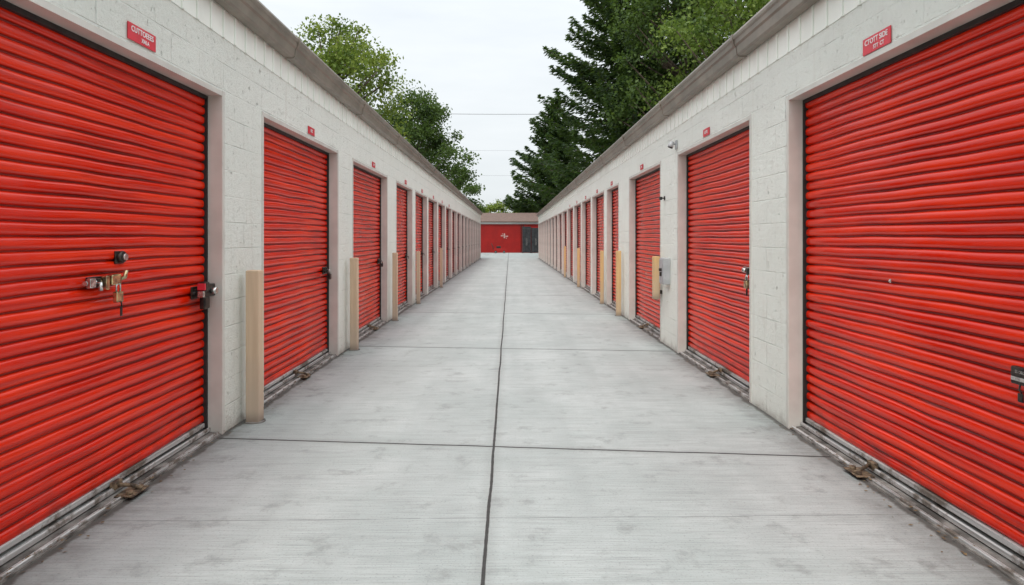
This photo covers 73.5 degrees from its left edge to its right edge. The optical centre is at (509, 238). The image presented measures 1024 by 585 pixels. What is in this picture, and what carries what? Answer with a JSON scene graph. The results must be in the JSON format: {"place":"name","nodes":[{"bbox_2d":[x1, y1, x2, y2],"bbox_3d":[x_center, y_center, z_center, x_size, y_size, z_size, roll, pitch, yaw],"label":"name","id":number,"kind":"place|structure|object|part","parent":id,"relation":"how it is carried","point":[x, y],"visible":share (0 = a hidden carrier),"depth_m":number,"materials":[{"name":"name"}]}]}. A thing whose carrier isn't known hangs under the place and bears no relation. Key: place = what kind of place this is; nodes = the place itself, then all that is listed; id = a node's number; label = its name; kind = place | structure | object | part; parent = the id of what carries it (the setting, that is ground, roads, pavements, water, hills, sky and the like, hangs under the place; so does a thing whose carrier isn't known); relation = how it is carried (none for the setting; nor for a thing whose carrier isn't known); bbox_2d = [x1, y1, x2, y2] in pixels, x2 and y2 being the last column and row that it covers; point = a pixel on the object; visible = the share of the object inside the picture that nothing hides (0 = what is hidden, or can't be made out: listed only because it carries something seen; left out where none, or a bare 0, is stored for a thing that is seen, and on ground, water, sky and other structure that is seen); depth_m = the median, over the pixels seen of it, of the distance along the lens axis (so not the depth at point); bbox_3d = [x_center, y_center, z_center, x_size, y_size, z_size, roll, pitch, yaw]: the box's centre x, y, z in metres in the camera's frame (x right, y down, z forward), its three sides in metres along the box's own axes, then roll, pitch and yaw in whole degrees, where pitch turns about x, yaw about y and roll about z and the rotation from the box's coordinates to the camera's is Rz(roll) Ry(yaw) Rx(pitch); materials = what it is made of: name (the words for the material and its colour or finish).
{"place":"outdoors","nodes":[
{"label":"outdoors","id":0,"kind":"place"},
{"bbox_2d":[292,13,416,142],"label":"broadleaf tree","id":1,"kind":"object","parent":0,"point":[342,59],"visible":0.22,"depth_m":44.61,"materials":[{"name":"green plant"}]},
{"bbox_2d":[374,79,481,194],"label":"broadleaf tree","id":2,"kind":"object","parent":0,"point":[427,138],"visible":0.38,"depth_m":60.00,"materials":[{"name":"green plant"}]},
{"bbox_2d":[444,166,485,212],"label":"broadleaf tree","id":3,"kind":"object","parent":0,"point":[474,189],"visible":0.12,"depth_m":79.39,"materials":[{"name":"green plant"}]},
{"bbox_2d":[485,199,513,212],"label":"broadleaf tree","id":4,"kind":"object","parent":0,"point":[494,207],"visible":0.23,"depth_m":116.85,"materials":[{"name":"green plant"}]},
{"bbox_2d":[259,0,746,212],"label":"sky","id":5,"kind":"structure","parent":0,"point":[485,60],"materials":[{"name":"white"}]},
{"bbox_2d":[1,253,1017,584],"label":"pavement","id":6,"kind":"structure","parent":0,"point":[509,419],"depth_m":4.20,"materials":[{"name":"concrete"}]},
{"bbox_2d":[0,0,482,584],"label":"storage building","id":7,"kind":"structure","parent":6,"relation":"on","point":[174,168],"depth_m":4.60,"materials":[{"name":"white brick"}]},
{"bbox_2d":[0,0,224,584],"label":"roll up door","id":8,"kind":"structure","parent":7,"relation":"in","point":[112,154],"depth_m":3.86,"materials":[{"name":"red paint"}]},
{"bbox_2d":[113,283,122,315],"bbox_3d":[-2.251,0.350,3.950,0.037,0.193,0.063,0,0,0],"label":"padlock","id":9,"kind":"object","parent":8,"relation":"attached to","point":[117,296],"visible":1,"depth_m":3.94,"materials":[{"name":"gold metal"}]},
{"bbox_2d":[197,282,217,297],"bbox_3d":[-2.240,0.378,5.095,0.100,0.115,0.230,0,0,0],"label":"latch","id":10,"kind":"object","parent":8,"relation":"attached to","point":[205,289],"depth_m":5.03,"materials":[{"name":"metal"}]},
{"bbox_2d":[200,296,209,308],"bbox_3d":[-2.250,0.438,5.060,0.042,0.164,0.090,0,0,0],"label":"padlock","id":11,"kind":"object","parent":10,"relation":"hanging from","point":[204,302],"visible":0.66,"depth_m":5.02,"materials":[{"name":"metal"}]},
{"bbox_2d":[127,21,155,52],"bbox_3d":[-2.192,-1.200,4.090,0.008,0.100,0.310,0,0,0],"label":"unit sign","id":12,"kind":"object","parent":7,"relation":"attached to","point":[141,36],"visible":1,"depth_m":4.07,"materials":[{"name":"red paint"}]},
{"bbox_2d":[262,111,338,404],"bbox_3d":[-2.295,0.185,7.435,0.290,2.630,2.710,0,0,0],"label":"roll up door","id":13,"kind":"structure","parent":7,"relation":"in","point":[300,172],"depth_m":7.50,"materials":[{"name":"red paint"}]},
{"bbox_2d":[308,126,314,136],"bbox_3d":[-2.192,-1.185,7.580,0.008,0.084,0.240,0,0,0],"label":"unit sign","id":14,"kind":"object","parent":7,"relation":"attached to","point":[311,130],"visible":1,"depth_m":7.58,"materials":[{"name":"red paint"}]},
{"bbox_2d":[352,158,387,340],"bbox_3d":[-2.295,0.185,10.955,0.290,2.630,2.750,0,0,0],"label":"roll up door","id":15,"kind":"structure","parent":7,"relation":"in","point":[369,185],"depth_m":11.46,"materials":[{"name":"red paint"}]},
{"bbox_2d":[396,180,412,313],"bbox_3d":[-2.317,0.185,14.370,0.246,2.630,2.220,0,0,0],"label":"roll up door","id":16,"kind":"structure","parent":7,"relation":"in","point":[404,194],"depth_m":15.16,"materials":[{"name":"red paint"}]},
{"bbox_2d":[415,190,426,302],"bbox_3d":[-2.317,0.185,17.085,0.246,2.630,2.290,0,0,0],"label":"roll up door","id":17,"kind":"structure","parent":7,"relation":"in","point":[420,199],"depth_m":18.09,"materials":[{"name":"red paint"}]},
{"bbox_2d":[428,197,436,293],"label":"roll up door","id":18,"kind":"structure","parent":7,"relation":"in","point":[432,204],"depth_m":20.61,"materials":[{"name":"red paint"}]},
{"bbox_2d":[438,202,444,286],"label":"roll up door","id":19,"kind":"structure","parent":7,"relation":"in","point":[441,207],"depth_m":23.27,"materials":[{"name":"red paint"}]},
{"bbox_2d":[446,206,451,280],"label":"roll up door","id":20,"kind":"structure","parent":7,"relation":"in","point":[448,210],"depth_m":25.82,"materials":[{"name":"red paint"}]},
{"bbox_2d":[452,209,456,276],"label":"roll up door","id":21,"kind":"structure","parent":7,"relation":"in","point":[454,213],"depth_m":28.39,"materials":[{"name":"red paint"}]},
{"bbox_2d":[457,212,460,273],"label":"roll up door","id":22,"kind":"structure","parent":7,"relation":"in","point":[458,214],"depth_m":30.92,"materials":[{"name":"red paint"}]},
{"bbox_2d":[461,214,464,270],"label":"roll up door","id":23,"kind":"structure","parent":7,"relation":"in","point":[462,216],"depth_m":33.47,"materials":[{"name":"red paint"}]},
{"bbox_2d":[465,216,467,268],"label":"roll up door","id":24,"kind":"structure","parent":7,"relation":"in","point":[466,218],"depth_m":36.04,"materials":[{"name":"red paint"}]},
{"bbox_2d":[468,217,470,265],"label":"roll up door","id":25,"kind":"structure","parent":7,"relation":"in","point":[469,219],"depth_m":38.59,"materials":[{"name":"red paint"}]},
{"bbox_2d":[471,219,472,263],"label":"roll up door","id":26,"kind":"structure","parent":7,"relation":"in","point":[471,219],"depth_m":41.14,"materials":[{"name":"red paint"}]},
{"bbox_2d":[473,220,474,262],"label":"roll up door","id":27,"kind":"structure","parent":7,"relation":"in","point":[473,220],"depth_m":43.67,"materials":[{"name":"red paint"}]},
{"bbox_2d":[475,221,476,261],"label":"roll up door","id":28,"kind":"structure","parent":7,"relation":"in","point":[475,221],"depth_m":43.99,"materials":[{"name":"red paint"}]},
{"bbox_2d":[477,222,478,259],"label":"roll up door","id":29,"kind":"structure","parent":7,"relation":"in","point":[477,222],"depth_m":48.78,"materials":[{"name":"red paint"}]},
{"bbox_2d":[479,223,479,258],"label":"roll up door","id":30,"kind":"structure","parent":7,"relation":"in","point":[479,223],"depth_m":51.34,"materials":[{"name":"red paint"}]},
{"bbox_2d":[244,270,265,423],"bbox_3d":[-2.090,0.880,5.620,0.166,1.240,0.170,0,0,1],"label":"wooden post","id":31,"kind":"object","parent":6,"relation":"on","point":[254,346],"visible":1,"depth_m":5.57,"materials":[{"name":"brown wood"}]},
{"bbox_2d":[349,258,359,350],"bbox_3d":[-2.090,0.880,9.220,0.148,1.240,0.152,0,0,2],"label":"wooden post","id":32,"kind":"object","parent":6,"relation":"on","point":[354,304],"visible":1,"depth_m":9.17,"materials":[{"name":"brown wood"}]},
{"bbox_2d":[391,253,398,320],"bbox_3d":[-2.090,0.880,12.500,0.133,1.240,0.137,0,0,-1],"label":"wooden post","id":33,"kind":"object","parent":6,"relation":"on","point":[394,286],"visible":1,"depth_m":12.46,"materials":[{"name":"brown wood"}]},
{"bbox_2d":[416,251,420,303],"bbox_3d":[-2.090,0.900,15.680,0.118,1.200,0.122,0,0,2],"label":"wooden post","id":34,"kind":"object","parent":6,"relation":"on","point":[417,277],"visible":1,"depth_m":15.64,"materials":[{"name":"brown wood"}]},
{"bbox_2d":[439,248,442,287],"bbox_3d":[-2.090,0.900,20.900,0.119,1.200,0.122,0,0,0],"label":"wooden post","id":35,"kind":"object","parent":6,"relation":"on","point":[441,267],"visible":1,"depth_m":20.86,"materials":[{"name":"brown wood"}]},
{"bbox_2d":[481,213,537,252],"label":"red storage building","id":36,"kind":"structure","parent":6,"relation":"on","point":[503,230],"depth_m":71.95,"materials":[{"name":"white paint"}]},
{"bbox_2d":[481,225,520,252],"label":"roll up door","id":37,"kind":"structure","parent":36,"relation":"in","point":[508,237],"depth_m":71.96,"materials":[{"name":"metal"}]},
{"bbox_2d":[523,224,537,252],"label":"roll up door","id":38,"kind":"structure","parent":36,"relation":"in","point":[532,226],"depth_m":71.96,"materials":[{"name":"metal"}]},
{"bbox_2d":[563,246,565,277],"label":"wooden post","id":39,"kind":"object","parent":6,"relation":"on","point":[564,262],"visible":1,"depth_m":26.21,"materials":[{"name":"beige wood"}]},
{"bbox_2d":[577,248,579,286],"bbox_3d":[2.110,0.900,21.050,0.118,1.200,0.122,0,0,0],"label":"wooden post","id":40,"kind":"object","parent":6,"relation":"on","point":[578,267],"visible":1,"depth_m":21.01,"materials":[{"name":"beige wood"}]},
{"bbox_2d":[599,251,604,303],"bbox_3d":[2.110,0.890,15.700,0.118,1.220,0.122,0,0,3],"label":"wooden post","id":41,"kind":"object","parent":6,"relation":"on","point":[601,277],"visible":1,"depth_m":15.66,"materials":[{"name":"beige wood"}]},
{"bbox_2d":[615,251,621,315],"bbox_3d":[2.110,0.870,13.300,0.141,1.260,0.144,0,0,1],"label":"wooden post","id":42,"kind":"object","parent":6,"relation":"on","point":[618,283],"visible":1,"depth_m":13.25,"materials":[{"name":"beige wood"}]},
{"bbox_2d":[536,0,1023,584],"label":"storage building","id":43,"kind":"structure","parent":6,"relation":"on","point":[842,198],"depth_m":4.59,"materials":[{"name":"white brick"}]},
{"bbox_2d":[539,223,539,258],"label":"roll up door","id":44,"kind":"structure","parent":43,"relation":"in","point":[539,223],"depth_m":52.07,"materials":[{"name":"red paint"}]},
{"bbox_2d":[540,222,541,259],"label":"pillar","id":45,"kind":"structure","parent":43,"relation":"in","point":[541,222],"depth_m":49.47,"materials":[{"name":"white concrete"}]},
{"bbox_2d":[542,221,543,260],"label":"pillar","id":46,"kind":"structure","parent":43,"relation":"in","point":[543,221],"depth_m":44.57,"materials":[{"name":"white concrete"}]},
{"bbox_2d":[544,220,545,262],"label":"pillar","id":47,"kind":"structure","parent":43,"relation":"in","point":[545,220],"depth_m":44.25,"materials":[{"name":"white concrete"}]},
{"bbox_2d":[546,219,547,263],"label":"pillar","id":48,"kind":"structure","parent":43,"relation":"in","point":[547,219],"depth_m":41.67,"materials":[{"name":"white concrete"}]},
{"bbox_2d":[548,218,550,265],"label":"pillar","id":49,"kind":"structure","parent":43,"relation":"in","point":[549,220],"depth_m":39.07,"materials":[{"name":"white concrete"}]},
{"bbox_2d":[551,216,553,267],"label":"pillar","id":50,"kind":"structure","parent":43,"relation":"in","point":[552,218],"depth_m":36.47,"materials":[{"name":"white concrete"}]},
{"bbox_2d":[554,214,557,270],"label":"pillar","id":51,"kind":"structure","parent":43,"relation":"in","point":[555,216],"depth_m":33.85,"materials":[{"name":"white concrete"}]},
{"bbox_2d":[558,212,561,273],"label":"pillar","id":52,"kind":"structure","parent":43,"relation":"in","point":[559,214],"depth_m":31.24,"materials":[{"name":"white concrete"}]},
{"bbox_2d":[562,209,566,276],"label":"roll-up door","id":53,"kind":"structure","parent":43,"relation":"in","point":[564,213],"depth_m":28.66,"materials":[{"name":"metal"}]},
{"bbox_2d":[567,206,572,280],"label":"roll up door","id":54,"kind":"structure","parent":43,"relation":"in","point":[570,210],"depth_m":26.05,"materials":[{"name":"red paint"}]},
{"bbox_2d":[574,202,580,286],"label":"roll up door","id":55,"kind":"structure","parent":43,"relation":"in","point":[577,208],"depth_m":23.45,"materials":[{"name":"red paint"}]},
{"bbox_2d":[582,197,590,292],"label":"roll up door","id":56,"kind":"structure","parent":43,"relation":"in","point":[586,204],"depth_m":20.78,"materials":[{"name":"red paint"}]},
{"bbox_2d":[592,190,603,298],"bbox_3d":[2.317,0.185,17.140,0.246,2.630,2.340,0,0,0],"label":"roll up door","id":57,"kind":"structure","parent":43,"relation":"in","point":[597,199],"depth_m":18.21,"materials":[{"name":"red paint"}]},
{"bbox_2d":[607,182,618,309],"bbox_3d":[2.317,0.185,14.675,0.246,2.630,1.710,0,0,0],"label":"roll up door","id":58,"kind":"structure","parent":43,"relation":"in","point":[613,191],"depth_m":15.47,"materials":[{"name":"red paint"}]},
{"bbox_2d":[629,161,660,340],"bbox_3d":[2.295,0.185,11.300,0.290,2.630,2.660,0,0,0],"label":"roll up door","id":59,"kind":"structure","parent":43,"relation":"in","point":[645,185],"depth_m":11.80,"materials":[{"name":"red paint"}]},
{"bbox_2d":[652,256,661,298],"bbox_3d":[2.135,0.570,9.930,0.130,0.620,0.100,0,0,0],"label":"wooden bumper","id":60,"kind":"object","parent":43,"relation":"attached to","point":[656,291],"visible":0.91,"depth_m":9.88,"materials":[{"name":"beige wood"}]},
{"bbox_2d":[659,258,669,283],"bbox_3d":[2.127,0.450,9.500,0.145,0.360,0.220,0,0,0],"label":"electrical box","id":61,"kind":"object","parent":43,"relation":"attached to","point":[664,270],"visible":1,"depth_m":9.39,"materials":[{"name":"grey paint"}]},
{"bbox_2d":[667,140,677,149],"bbox_3d":[2.138,-1.230,9.020,0.124,0.120,0.080,0,0,0],"label":"wall lamp","id":62,"kind":"object","parent":43,"relation":"attached to","point":[671,144],"visible":1,"depth_m":8.99,"materials":[{"name":"white metal"}]},
{"bbox_2d":[703,127,709,136],"bbox_3d":[2.192,-1.185,7.650,0.008,0.084,0.240,0,0,0],"label":"unit sign","id":63,"kind":"object","parent":43,"relation":"attached to","point":[706,131],"visible":1,"depth_m":7.63,"materials":[{"name":"red paint"}]},
{"bbox_2d":[677,115,751,402],"bbox_3d":[2.295,0.185,7.615,0.290,2.630,2.750,0,0,0],"label":"roll up door","id":64,"kind":"structure","parent":43,"relation":"in","point":[714,173],"depth_m":7.67,"materials":[{"name":"red paint"}]},
{"bbox_2d":[742,266,748,294],"bbox_3d":[2.245,0.406,6.505,0.070,0.271,0.210,0,0,0],"label":"hasp","id":65,"kind":"object","parent":64,"relation":"attached to","point":[745,269],"visible":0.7,"depth_m":6.50,"materials":[{"name":"metal"}]},
{"bbox_2d":[744,275,748,288],"bbox_3d":[2.230,0.407,6.460,0.034,0.131,0.072,0,0,0],"label":"padlock","id":66,"kind":"object","parent":65,"relation":"hanging from","point":[746,284],"visible":0.94,"depth_m":6.43,"materials":[{"name":"gold metal"}]},
{"bbox_2d":[863,25,890,56],"bbox_3d":[2.192,-1.178,4.100,0.008,0.100,0.310,0,0,0],"label":"unit sign","id":67,"kind":"object","parent":43,"relation":"attached to","point":[877,40],"visible":1,"depth_m":4.08,"materials":[{"name":"red paint"}]},
{"bbox_2d":[786,0,1023,584],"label":"roll up door","id":68,"kind":"structure","parent":43,"relation":"in","point":[905,161],"depth_m":3.87,"materials":[{"name":"red paint"}]},
{"bbox_2d":[1011,365,1023,402],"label":"latch","id":69,"kind":"object","parent":68,"relation":"attached to","point":[1017,375],"visible":1,"depth_m":3.06,"materials":[{"name":"metal"}]},
{"bbox_2d":[522,227,530,252],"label":"gate frame","id":70,"kind":"object","parent":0,"point":[526,239],"visible":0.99,"depth_m":69.77,"materials":[{"name":"metal"}]},
{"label":"door","id":71,"kind":"part","parent":70,"relation":"part of","materials":[{"name":"metal"}]},
{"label":"door","id":72,"kind":"part","parent":70,"relation":"part of","materials":[{"name":"metal"}]},
{"bbox_2d":[531,228,537,252],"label":"gate frame","id":73,"kind":"object","parent":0,"point":[534,239],"visible":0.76,"depth_m":69.77,"materials":[{"name":"metal"}]},
{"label":"door","id":74,"kind":"part","parent":73,"relation":"part of","materials":[{"name":"metal"}]},
{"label":"door","id":75,"kind":"part","parent":73,"relation":"part of","materials":[{"name":"metal"}]},
{"bbox_2d":[501,95,592,212],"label":"conifer tree","id":76,"kind":"object","parent":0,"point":[528,204],"visible":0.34,"depth_m":80.80,"materials":[{"name":"green plant"}]},
{"bbox_2d":[510,0,710,203],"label":"conifer tree","id":77,"kind":"object","parent":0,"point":[594,92],"visible":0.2,"depth_m":56.26,"materials":[{"name":"green plant"}]},
{"bbox_2d":[598,0,750,137],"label":"broadleaf tree","id":78,"kind":"object","parent":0,"point":[637,91],"visible":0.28,"depth_m":48.72,"materials":[{"name":"green plant"}]},
{"bbox_2d":[638,0,770,115],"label":"broadleaf tree","id":79,"kind":"object","parent":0,"point":[734,18],"visible":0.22,"depth_m":39.78,"materials":[{"name":"green plant"}]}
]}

